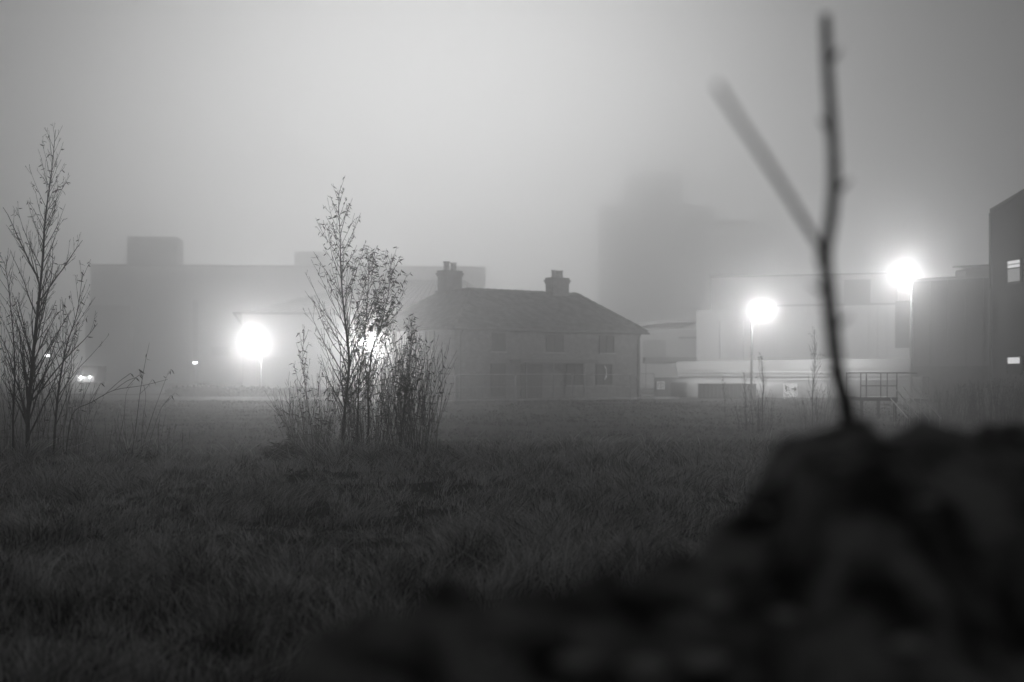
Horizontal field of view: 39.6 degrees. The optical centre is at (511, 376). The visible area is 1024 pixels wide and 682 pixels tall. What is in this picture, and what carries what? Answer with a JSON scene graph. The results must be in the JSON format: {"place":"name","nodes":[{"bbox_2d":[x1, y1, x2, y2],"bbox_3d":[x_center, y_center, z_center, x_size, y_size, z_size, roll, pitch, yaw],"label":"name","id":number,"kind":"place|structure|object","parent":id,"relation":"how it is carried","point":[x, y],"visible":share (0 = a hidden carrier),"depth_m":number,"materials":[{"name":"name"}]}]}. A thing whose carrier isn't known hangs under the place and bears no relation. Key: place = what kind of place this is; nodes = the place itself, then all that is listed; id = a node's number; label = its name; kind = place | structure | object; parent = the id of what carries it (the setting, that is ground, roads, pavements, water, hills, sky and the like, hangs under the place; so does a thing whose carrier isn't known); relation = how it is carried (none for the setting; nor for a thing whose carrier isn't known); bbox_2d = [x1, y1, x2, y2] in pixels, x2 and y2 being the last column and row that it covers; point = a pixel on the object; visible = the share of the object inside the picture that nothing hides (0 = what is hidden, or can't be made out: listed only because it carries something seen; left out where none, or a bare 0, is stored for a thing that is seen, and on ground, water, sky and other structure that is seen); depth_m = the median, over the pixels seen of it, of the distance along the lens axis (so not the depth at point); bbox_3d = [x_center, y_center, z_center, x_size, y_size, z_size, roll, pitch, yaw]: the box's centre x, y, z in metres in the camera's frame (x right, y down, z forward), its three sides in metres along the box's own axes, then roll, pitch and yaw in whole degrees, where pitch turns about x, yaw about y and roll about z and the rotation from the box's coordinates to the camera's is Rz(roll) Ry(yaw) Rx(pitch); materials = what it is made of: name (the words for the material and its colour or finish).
{"place":"outdoors","nodes":[
{"label":"outdoors","id":0,"kind":"place"},
{"bbox_2d":[0,382,653,394],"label":"yard","id":1,"kind":"structure","parent":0,"point":[154,389],"depth_m":177.28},
{"bbox_2d":[78,366,106,383],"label":"parked van","id":2,"kind":"object","parent":1,"relation":"on","point":[95,374],"visible":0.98,"depth_m":151.28,"materials":[{"name":"grey metal"}]},
{"bbox_2d":[193,361,197,386],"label":"post lamp","id":3,"kind":"object","parent":1,"relation":"on","point":[195,362],"visible":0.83,"depth_m":150.09,"materials":[{"name":"metal"}]},
{"bbox_2d":[85,236,484,382],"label":"factory building","id":4,"kind":"structure","parent":1,"relation":"on","point":[166,306],"depth_m":337.01,"materials":[{"name":"concrete"}]},
{"bbox_2d":[211,347,228,355],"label":"window","id":5,"kind":"structure","parent":4,"relation":"in","point":[215,351],"depth_m":337.56,"materials":[{"name":"glass"}]},
{"bbox_2d":[233,279,476,386],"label":"warehouse hall","id":6,"kind":"structure","parent":1,"relation":"on","point":[275,328],"depth_m":196.50,"materials":[{"name":"metal"}]},
{"bbox_2d":[259,357,288,386],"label":"shutter door","id":7,"kind":"structure","parent":6,"relation":"in","point":[275,370],"depth_m":195.65,"materials":[{"name":"grey metal"}]},
{"bbox_2d":[358,359,366,386],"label":"shutter door","id":8,"kind":"structure","parent":6,"relation":"in","point":[362,359],"depth_m":197.57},
{"bbox_2d":[638,320,696,388],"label":"plant shed","id":9,"kind":"structure","parent":1,"relation":"on","point":[662,351],"depth_m":178.00,"materials":[{"name":"metal"}]},
{"bbox_2d":[697,272,912,360],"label":"warehouse","id":10,"kind":"structure","parent":1,"relation":"on","point":[876,325],"depth_m":165.47,"materials":[{"name":"metal"}]},
{"bbox_2d":[895,301,909,347],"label":"window","id":11,"kind":"structure","parent":10,"relation":"in","point":[902,312],"depth_m":160.35,"materials":[{"name":"glass"}]},
{"bbox_2d":[0,379,1023,681],"bbox_3d":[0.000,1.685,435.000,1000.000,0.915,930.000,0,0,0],"label":"ground","id":12,"kind":"structure","parent":0,"point":[468,485],"depth_m":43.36,"materials":[{"name":"plant"}]},
{"bbox_2d":[0,252,36,451],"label":"willow tree","id":13,"kind":"object","parent":12,"relation":"on","point":[14,399],"visible":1,"depth_m":25.94,"materials":[{"name":"black plant"}]},
{"bbox_2d":[45,354,50,394],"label":"post lamp","id":14,"kind":"object","parent":12,"relation":"on","point":[47,371],"visible":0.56,"depth_m":118.09,"materials":[{"name":"metal"}]},
{"bbox_2d":[0,125,96,449],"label":"willow tree","id":15,"kind":"object","parent":12,"relation":"on","point":[30,398],"visible":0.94,"depth_m":26.96,"materials":[{"name":"black plant"}]},
{"bbox_2d":[0,362,103,458],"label":"willow shrub","id":16,"kind":"object","parent":12,"relation":"on","point":[47,420],"visible":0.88,"depth_m":26.04,"materials":[{"name":"black plant"}]},
{"bbox_2d":[41,261,107,459],"bbox_3d":[-7.922,-0.256,25.515,1.167,3.717,1.051,0,0,-30],"label":"willow tree","id":17,"kind":"object","parent":12,"relation":"on","point":[60,394],"visible":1,"depth_m":25.46,"materials":[{"name":"black plant"}]},
{"bbox_2d":[66,373,166,454],"bbox_3d":[-6.993,0.748,25.148,1.736,1.609,0.325,0,0,0],"label":"arching sapling","id":18,"kind":"object","parent":12,"relation":"on","point":[102,396],"visible":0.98,"depth_m":25.08,"materials":[{"name":"black plant"}]},
{"bbox_2d":[117,447,161,464],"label":"bramble shrub","id":19,"kind":"object","parent":12,"relation":"on","point":[148,458],"visible":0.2,"depth_m":24.48,"materials":[{"name":"black plant"}]},
{"bbox_2d":[91,412,189,459],"bbox_3d":[-6.772,1.161,26.126,2.002,1.089,1.597,0,0,0],"label":"grass tuft","id":20,"kind":"object","parent":12,"relation":"on","point":[136,438],"visible":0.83,"depth_m":26.20,"materials":[{"name":"grey plant"}]},
{"bbox_2d":[131,346,154,455],"bbox_3d":[-6.602,0.473,25.452,0.487,2.148,0.123,0,0,0],"label":"sapling","id":21,"kind":"object","parent":12,"relation":"on","point":[139,399],"visible":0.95,"depth_m":25.50,"materials":[{"name":"grey plant"}]},
{"bbox_2d":[141,369,173,451],"bbox_3d":[-6.441,0.708,25.788,0.678,1.686,0.095,0,0,9],"label":"sapling","id":22,"kind":"object","parent":12,"relation":"on","point":[155,406],"visible":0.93,"depth_m":25.80,"materials":[{"name":"grey plant"}]},
{"bbox_2d":[146,394,177,453],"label":"sapling","id":23,"kind":"object","parent":12,"relation":"on","point":[158,414],"visible":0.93,"depth_m":25.20,"materials":[{"name":"grey plant"}]},
{"bbox_2d":[249,337,261,388],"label":"street lamp","id":24,"kind":"object","parent":12,"relation":"on","point":[254,341],"visible":0.97,"depth_m":113.92,"materials":[{"name":"metal"}]},
{"bbox_2d":[163,383,366,396],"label":"hedge","id":25,"kind":"object","parent":12,"relation":"on","point":[220,391],"visible":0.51,"depth_m":111.10,"materials":[{"name":"grey plant"}]},
{"bbox_2d":[255,439,314,461],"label":"bramble shrub","id":26,"kind":"object","parent":12,"relation":"on","point":[268,451],"visible":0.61,"depth_m":25.40,"materials":[{"name":"black plant"}]},
{"bbox_2d":[289,324,319,452],"bbox_3d":[-3.968,0.329,27.280,0.474,2.640,0.581,0,0,-29],"label":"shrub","id":27,"kind":"object","parent":12,"relation":"on","point":[303,370],"visible":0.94,"depth_m":27.22,"materials":[{"name":"grey plant"}]},
{"bbox_2d":[283,467,325,484],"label":"bramble shrub","id":28,"kind":"object","parent":12,"relation":"on","point":[304,475],"visible":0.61,"depth_m":19.97,"materials":[{"name":"black plant"}]},
{"bbox_2d":[264,362,367,457],"bbox_3d":[-3.731,0.698,27.010,1.972,1.994,2.269,0,0,0],"label":"willow shrub","id":29,"kind":"object","parent":12,"relation":"on","point":[318,435],"visible":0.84,"depth_m":26.75,"materials":[{"name":"black plant"}]},
{"bbox_2d":[303,177,386,445],"bbox_3d":[-3.170,-1.087,26.994,1.542,5.416,1.605,0,0,0],"label":"willow tree","id":30,"kind":"object","parent":12,"relation":"on","point":[347,329],"visible":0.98,"depth_m":26.99,"materials":[{"name":"black plant"}]},
{"bbox_2d":[321,345,409,451],"bbox_3d":[-2.781,0.515,27.510,1.696,2.300,1.911,0,0,0],"label":"willow shrub","id":31,"kind":"object","parent":12,"relation":"on","point":[354,425],"visible":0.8,"depth_m":27.29,"materials":[{"name":"black plant"}]},
{"bbox_2d":[359,337,371,394],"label":"street lamp","id":32,"kind":"object","parent":12,"relation":"on","point":[369,361],"visible":0.29,"depth_m":99.92,"materials":[{"name":"metal"}]},
{"bbox_2d":[346,247,391,445],"bbox_3d":[-3.006,-0.477,28.542,0.951,4.336,1.178,0,0,-22],"label":"willow tree","id":33,"kind":"object","parent":12,"relation":"on","point":[371,276],"visible":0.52,"depth_m":28.63,"materials":[{"name":"black plant"}]},
{"bbox_2d":[348,247,412,449],"bbox_3d":[-2.658,-0.471,27.740,1.118,4.179,1.228,0,0,22],"label":"willow tree","id":34,"kind":"object","parent":12,"relation":"on","point":[392,301],"visible":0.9,"depth_m":27.75,"materials":[{"name":"black plant"}]},
{"bbox_2d":[356,313,456,455],"bbox_3d":[-2.049,0.205,27.347,1.991,2.859,2.330,0,0,0],"label":"willow shrub","id":35,"kind":"object","parent":12,"relation":"on","point":[422,418],"visible":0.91,"depth_m":27.14,"materials":[{"name":"black plant"}]},
{"bbox_2d":[394,313,422,450],"bbox_3d":[-2.037,0.168,27.719,0.707,2.775,0.624,0,0,26],"label":"willow tree","id":36,"kind":"object","parent":12,"relation":"on","point":[410,350],"visible":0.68,"depth_m":27.62,"materials":[{"name":"black plant"}]},
{"bbox_2d":[394,375,455,402],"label":"fence panel","id":37,"kind":"object","parent":12,"relation":"on","point":[438,386],"visible":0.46,"depth_m":86.08,"materials":[{"name":"metal"}]},
{"bbox_2d":[455,374,516,401],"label":"fence panel","id":38,"kind":"object","parent":12,"relation":"on","point":[475,391],"visible":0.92,"depth_m":86.47,"materials":[{"name":"metal"}]},
{"bbox_2d":[358,261,649,400],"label":"brick house","id":39,"kind":"structure","parent":12,"relation":"on","point":[556,333],"depth_m":97.19,"materials":[{"name":"brick"}]},
{"bbox_2d":[383,333,393,351],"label":"window","id":40,"kind":"structure","parent":39,"relation":"in","point":[391,334],"depth_m":98.01,"materials":[{"name":"glass"}]},
{"bbox_2d":[385,365,394,386],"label":"window","id":41,"kind":"structure","parent":39,"relation":"in","point":[386,369],"depth_m":98.19,"materials":[{"name":"glass"}]},
{"bbox_2d":[423,331,434,350],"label":"window","id":42,"kind":"structure","parent":39,"relation":"in","point":[429,335],"depth_m":94.15,"materials":[{"name":"glass"}]},
{"bbox_2d":[425,363,434,386],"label":"window","id":43,"kind":"structure","parent":39,"relation":"in","point":[426,364],"depth_m":94.06,"materials":[{"name":"glass"}]},
{"bbox_2d":[491,363,505,398],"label":"door","id":44,"kind":"structure","parent":39,"relation":"in","point":[498,382],"depth_m":94.13,"materials":[{"name":"metal"}]},
{"bbox_2d":[491,333,506,352],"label":"window","id":45,"kind":"structure","parent":39,"relation":"in","point":[498,339],"depth_m":94.10,"materials":[{"name":"glass"}]},
{"bbox_2d":[545,334,564,353],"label":"window","id":46,"kind":"structure","parent":39,"relation":"in","point":[554,343],"depth_m":97.07,"materials":[{"name":"glass"}]},
{"bbox_2d":[565,364,583,385],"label":"window","id":47,"kind":"structure","parent":39,"relation":"in","point":[572,369],"depth_m":98.14,"materials":[{"name":"glass"}]},
{"bbox_2d":[595,364,612,385],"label":"window","id":48,"kind":"structure","parent":39,"relation":"in","point":[600,368],"depth_m":99.81,"materials":[{"name":"glass"}]},
{"bbox_2d":[598,336,615,353],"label":"window","id":49,"kind":"structure","parent":39,"relation":"in","point":[606,343],"depth_m":99.98,"materials":[{"name":"glass"}]},
{"bbox_2d":[0,398,1023,456],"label":"field grass","id":50,"kind":"structure","parent":12,"relation":"on","point":[595,407],"depth_m":61.41,"materials":[{"name":"grey plant"}]},
{"bbox_2d":[514,374,572,400],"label":"fence panel","id":51,"kind":"object","parent":12,"relation":"on","point":[547,386],"visible":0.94,"depth_m":88.42,"materials":[{"name":"metal"}]},
{"bbox_2d":[571,374,632,401],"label":"fence panel","id":52,"kind":"object","parent":12,"relation":"on","point":[624,385],"visible":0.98,"depth_m":89.92,"materials":[{"name":"metal"}]},
{"bbox_2d":[637,373,656,401],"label":"fence panel","id":53,"kind":"object","parent":12,"relation":"on","point":[653,399],"visible":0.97,"depth_m":93.10,"materials":[{"name":"metal"}]},
{"bbox_2d":[273,416,1023,681],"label":"earth mound","id":54,"kind":"object","parent":12,"relation":"on","point":[860,560],"visible":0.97,"depth_m":1.81,"materials":[{"name":"black soil"}]},
{"bbox_2d":[550,652,597,668],"bbox_3d":[0.072,0.328,1.639,0.056,0.017,0.048,0,0,0],"label":"stone","id":55,"kind":"object","parent":54,"relation":"on","point":[569,660],"visible":1,"depth_m":1.62,"materials":[{"name":"grey stone"}]},
{"bbox_2d":[617,657,668,676],"bbox_3d":[0.157,0.347,1.701,0.063,0.022,0.052,0,0,0],"label":"stone","id":56,"kind":"object","parent":54,"relation":"on","point":[642,666],"visible":0.99,"depth_m":1.68,"materials":[{"name":"grey stone"}]},
{"bbox_2d":[682,650,729,671],"bbox_3d":[0.236,0.346,1.728,0.060,0.026,0.051,0,0,0],"label":"stone","id":57,"kind":"object","parent":54,"relation":"on","point":[698,661],"visible":1,"depth_m":1.71,"materials":[{"name":"grey stone"}]},
{"bbox_2d":[699,594,727,607],"bbox_3d":[0.267,0.299,1.879,0.040,0.023,0.029,0,0,0],"label":"stone","id":58,"kind":"object","parent":54,"relation":"on","point":[714,601],"visible":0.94,"depth_m":1.87,"materials":[{"name":"grey stone"}]},
{"bbox_2d":[768,608,798,620],"bbox_3d":[0.340,0.299,1.779,0.041,0.017,0.028,0,0,0],"label":"stone","id":59,"kind":"object","parent":54,"relation":"on","point":[783,614],"visible":1,"depth_m":1.77,"materials":[{"name":"grey stone"}]},
{"bbox_2d":[715,13,856,427],"bbox_3d":[0.385,-0.232,2.058,0.065,0.732,0.668,0,0,28],"label":"forked twig","id":60,"kind":"object","parent":54,"relation":"on","point":[833,323],"visible":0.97,"depth_m":2.31,"materials":[{"name":"black wood"}]},
{"bbox_2d":[883,434,901,440],"bbox_3d":[0.571,0.092,2.129,0.026,0.012,0.020,0,0,-25],"label":"stone","id":61,"kind":"object","parent":54,"relation":"on","point":[894,437],"visible":1,"depth_m":2.12,"materials":[{"name":"grey stone"}]},
{"bbox_2d":[655,378,698,396],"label":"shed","id":62,"kind":"structure","parent":12,"relation":"on","point":[681,387],"depth_m":108.00,"materials":[{"name":"concrete"}]},
{"bbox_2d":[657,381,664,388],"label":"sign","id":63,"kind":"object","parent":62,"relation":"attached to","point":[660,384],"visible":1,"depth_m":107.86,"materials":[{"name":"white paint"}]},
{"bbox_2d":[671,382,686,396],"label":"door","id":64,"kind":"structure","parent":62,"relation":"in","point":[678,389],"depth_m":107.94,"materials":[{"name":"metal"}]},
{"bbox_2d":[598,171,768,328],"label":"building","id":65,"kind":"structure","parent":12,"relation":"on","point":[665,252],"depth_m":480.00,"materials":[{"name":"grey concrete"}]},
{"bbox_2d":[721,380,729,427],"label":"sapling","id":66,"kind":"object","parent":12,"relation":"on","point":[725,402],"visible":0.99,"depth_m":51.95,"materials":[{"name":"grey plant"}]},
{"bbox_2d":[697,383,756,398],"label":"container","id":67,"kind":"object","parent":12,"relation":"on","point":[715,390],"visible":0.96,"depth_m":101.02,"materials":[{"name":"grey metal"}]},
{"bbox_2d":[727,389,757,430],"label":"willow shrub","id":68,"kind":"object","parent":12,"relation":"on","point":[745,428],"visible":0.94,"depth_m":50.90,"materials":[{"name":"grey plant"}]},
{"bbox_2d":[741,369,750,426],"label":"sapling","id":69,"kind":"object","parent":12,"relation":"on","point":[745,395],"visible":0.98,"depth_m":51.05,"materials":[{"name":"grey plant"}]},
{"bbox_2d":[750,303,764,399],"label":"street lamp","id":70,"kind":"object","parent":12,"relation":"on","point":[759,308],"visible":0.95,"depth_m":95.92,"materials":[{"name":"metal"}]},
{"bbox_2d":[744,382,775,432],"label":"willow shrub","id":71,"kind":"object","parent":12,"relation":"on","point":[758,422],"visible":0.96,"depth_m":49.86,"materials":[{"name":"grey plant"}]},
{"bbox_2d":[754,352,771,431],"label":"sapling","id":72,"kind":"object","parent":12,"relation":"on","point":[763,380],"visible":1,"depth_m":49.97,"materials":[{"name":"grey plant"}]},
{"bbox_2d":[783,384,797,398],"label":"sign","id":73,"kind":"object","parent":12,"relation":"on","point":[792,388],"visible":0.93,"depth_m":99.98,"materials":[{"name":"white paint"}]},
{"bbox_2d":[676,358,909,382],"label":"loading annex","id":74,"kind":"object","parent":12,"relation":"on","point":[716,371],"visible":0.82,"depth_m":117.79,"materials":[{"name":"white metal"}]},
{"bbox_2d":[785,384,834,429],"bbox_3d":[11.002,1.099,52.140,2.096,1.786,1.986,0,0,0],"label":"willow shrub","id":75,"kind":"object","parent":12,"relation":"on","point":[816,416],"visible":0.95,"depth_m":51.89,"materials":[{"name":"grey plant"}]},
{"bbox_2d":[806,327,823,428],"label":"sapling","id":76,"kind":"object","parent":12,"relation":"on","point":[813,381],"visible":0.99,"depth_m":52.01,"materials":[{"name":"grey plant"}]},
{"bbox_2d":[743,380,909,397],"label":"wall panel","id":77,"kind":"structure","parent":12,"relation":"on","point":[775,387],"depth_m":104.48,"materials":[{"name":"grey metal"}]},
{"bbox_2d":[846,372,916,421],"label":"stair platform","id":78,"kind":"structure","parent":12,"relation":"on","point":[861,399],"depth_m":60.06,"materials":[{"name":"metal"}]},
{"bbox_2d":[896,269,912,399],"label":"street lamp","id":79,"kind":"object","parent":12,"relation":"on","point":[902,273],"visible":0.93,"depth_m":93.93,"materials":[{"name":"metal"}]},
{"bbox_2d":[890,387,941,426],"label":"stair rails","id":80,"kind":"object","parent":12,"relation":"on","point":[912,409],"visible":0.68,"depth_m":55.04,"materials":[{"name":"metal"}]},
{"bbox_2d":[911,264,988,402],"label":"office block","id":81,"kind":"structure","parent":12,"relation":"on","point":[950,331],"depth_m":88.06,"materials":[{"name":"grey concrete"}]},
{"bbox_2d":[920,379,980,422],"bbox_3d":[18.521,0.987,60.120,2.544,1.946,4.952,0,0,18],"label":"bramble shrub","id":82,"kind":"object","parent":12,"relation":"on","point":[953,412],"visible":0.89,"depth_m":59.78,"materials":[{"name":"grey plant"}]},
{"bbox_2d":[963,371,1023,426],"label":"bramble shrub","id":83,"kind":"object","parent":12,"relation":"on","point":[1018,404],"visible":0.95,"depth_m":55.51,"materials":[{"name":"black plant"}]},
{"bbox_2d":[989,189,1023,408],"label":"tall building","id":84,"kind":"structure","parent":12,"relation":"on","point":[1006,288],"depth_m":76.27,"materials":[{"name":"concrete"},{"name":"glass"}]},
{"bbox_2d":[1006,258,1021,283],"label":"window","id":85,"kind":"structure","parent":84,"relation":"in","point":[1013,267],"depth_m":75.45,"materials":[{"name":"glass"}]},
{"bbox_2d":[1006,355,1021,374],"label":"window","id":86,"kind":"structure","parent":84,"relation":"in","point":[1013,364],"depth_m":75.45,"materials":[{"name":"glass"}]},
{"bbox_2d":[0,0,1023,378],"label":"sky","id":87,"kind":"structure","parent":0,"point":[494,135],"materials":[{"name":"grey"}]},
{"bbox_2d":[456,397,679,401],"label":"path","id":88,"kind":"structure","parent":0,"point":[469,400],"depth_m":93.60,"materials":[{"name":"concrete"}]}
]}

